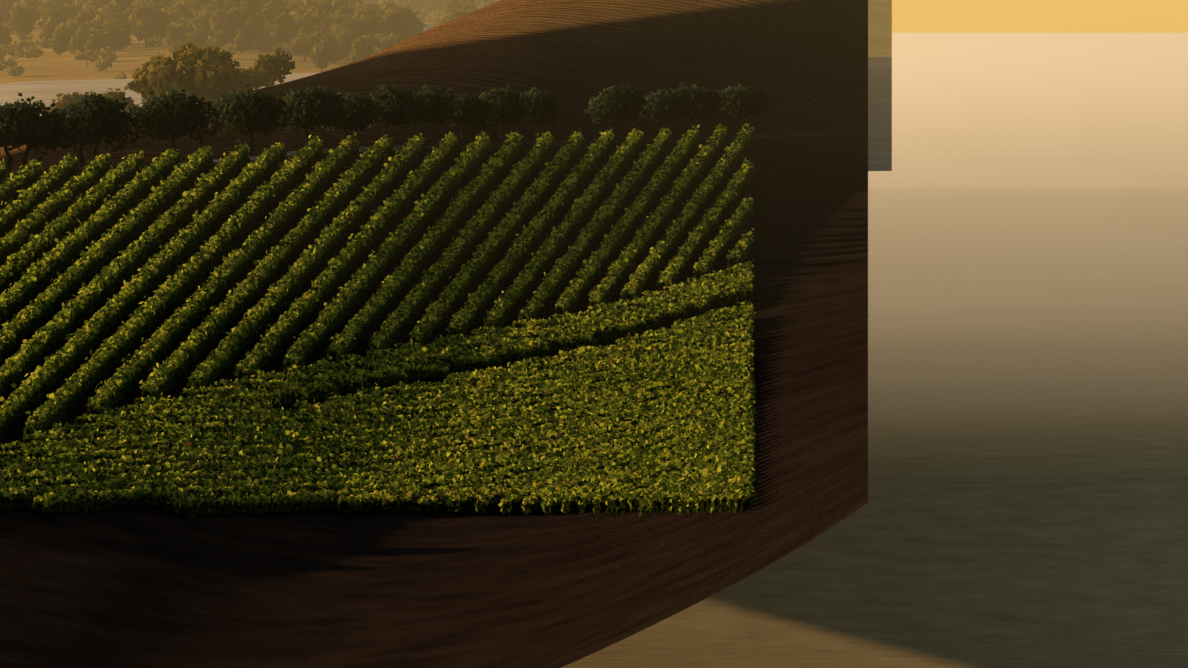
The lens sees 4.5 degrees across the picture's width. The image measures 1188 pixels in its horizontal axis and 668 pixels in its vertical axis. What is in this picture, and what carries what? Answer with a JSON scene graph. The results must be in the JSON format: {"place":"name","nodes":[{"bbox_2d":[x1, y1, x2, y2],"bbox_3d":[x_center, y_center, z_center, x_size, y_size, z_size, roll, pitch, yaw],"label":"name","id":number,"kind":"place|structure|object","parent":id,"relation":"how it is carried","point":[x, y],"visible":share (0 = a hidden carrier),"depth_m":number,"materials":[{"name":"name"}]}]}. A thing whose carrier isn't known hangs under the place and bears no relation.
{"place":"outdoors","nodes":[
{"label":"outdoors","id":0,"kind":"place"},
{"bbox_2d":[0,0,349,83],"bbox_3d":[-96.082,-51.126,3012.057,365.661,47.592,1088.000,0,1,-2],"label":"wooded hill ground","id":1,"kind":"structure","parent":0,"point":[48,64],"depth_m":2550.64,"materials":[{"name":"brown soil"}]},
{"bbox_2d":[0,0,291,78],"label":"woodland scrub","id":2,"kind":"object","parent":1,"relation":"on","point":[27,46],"visible":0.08,"depth_m":2577.79,"materials":[{"name":"green plant"}]},
{"bbox_2d":[82,0,369,66],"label":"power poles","id":3,"kind":"object","parent":1,"relation":"on","point":[86,44],"visible":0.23,"depth_m":2540.89,"materials":[{"name":"brown wood"}]},
{"bbox_2d":[0,0,499,71],"bbox_3d":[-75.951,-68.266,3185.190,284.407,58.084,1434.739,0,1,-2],"label":"woodland trees","id":4,"kind":"object","parent":1,"relation":"on","point":[321,34],"visible":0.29,"depth_m":2616.78,"materials":[{"name":"green plant"}]},
{"bbox_2d":[423,23,435,31],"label":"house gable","id":5,"kind":"structure","parent":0,"point":[426,26],"depth_m":2856.13,"materials":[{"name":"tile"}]},
{"bbox_2d":[0,0,867,667],"bbox_3d":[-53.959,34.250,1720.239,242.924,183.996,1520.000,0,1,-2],"label":"vineyard hill","id":6,"kind":"structure","parent":0,"point":[164,588],"depth_m":1151.64,"materials":[{"name":"brown soil"}]},
{"bbox_2d":[2,122,749,234],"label":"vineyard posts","id":7,"kind":"object","parent":6,"relation":"on","point":[517,133],"visible":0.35,"depth_m":1477.96,"materials":[{"name":"brown wood"}]},
{"bbox_2d":[0,123,756,517],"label":"vineyard vines","id":8,"kind":"object","parent":6,"relation":"on","point":[654,419],"visible":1,"depth_m":1241.78,"materials":[{"name":"green plant"}]},
{"bbox_2d":[0,81,772,175],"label":"olive trees","id":9,"kind":"object","parent":6,"relation":"on","point":[98,118],"visible":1,"depth_m":1427.58,"materials":[{"name":"green plant"}]},
{"bbox_2d":[0,57,891,170],"bbox_3d":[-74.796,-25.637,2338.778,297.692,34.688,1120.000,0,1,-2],"label":"water","id":10,"kind":"structure","parent":0,"point":[879,113],"depth_m":2299.22,"materials":[{"name":"grey liquid"}]},
{"bbox_2d":[31,43,295,124],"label":"valley trees","id":11,"kind":"object","parent":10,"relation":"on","point":[207,73],"visible":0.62,"depth_m":1877.22,"materials":[{"name":"green plant"}]},
{"bbox_2d":[561,33,1187,667],"bbox_3d":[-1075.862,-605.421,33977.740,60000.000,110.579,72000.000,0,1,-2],"label":"valley ground","id":12,"kind":"structure","parent":0,"point":[1025,505],"depth_m":1955.57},
{"bbox_2d":[868,0,891,56],"bbox_3d":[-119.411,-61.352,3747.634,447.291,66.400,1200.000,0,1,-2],"label":"field","id":13,"kind":"structure","parent":0,"point":[879,28],"depth_m":3569.12,"materials":[{"name":"beige plant"}]},
{"bbox_2d":[892,0,1187,32],"label":"sky","id":14,"kind":"structure","parent":0,"point":[908,16],"materials":[{"name":"orange"}]}
]}

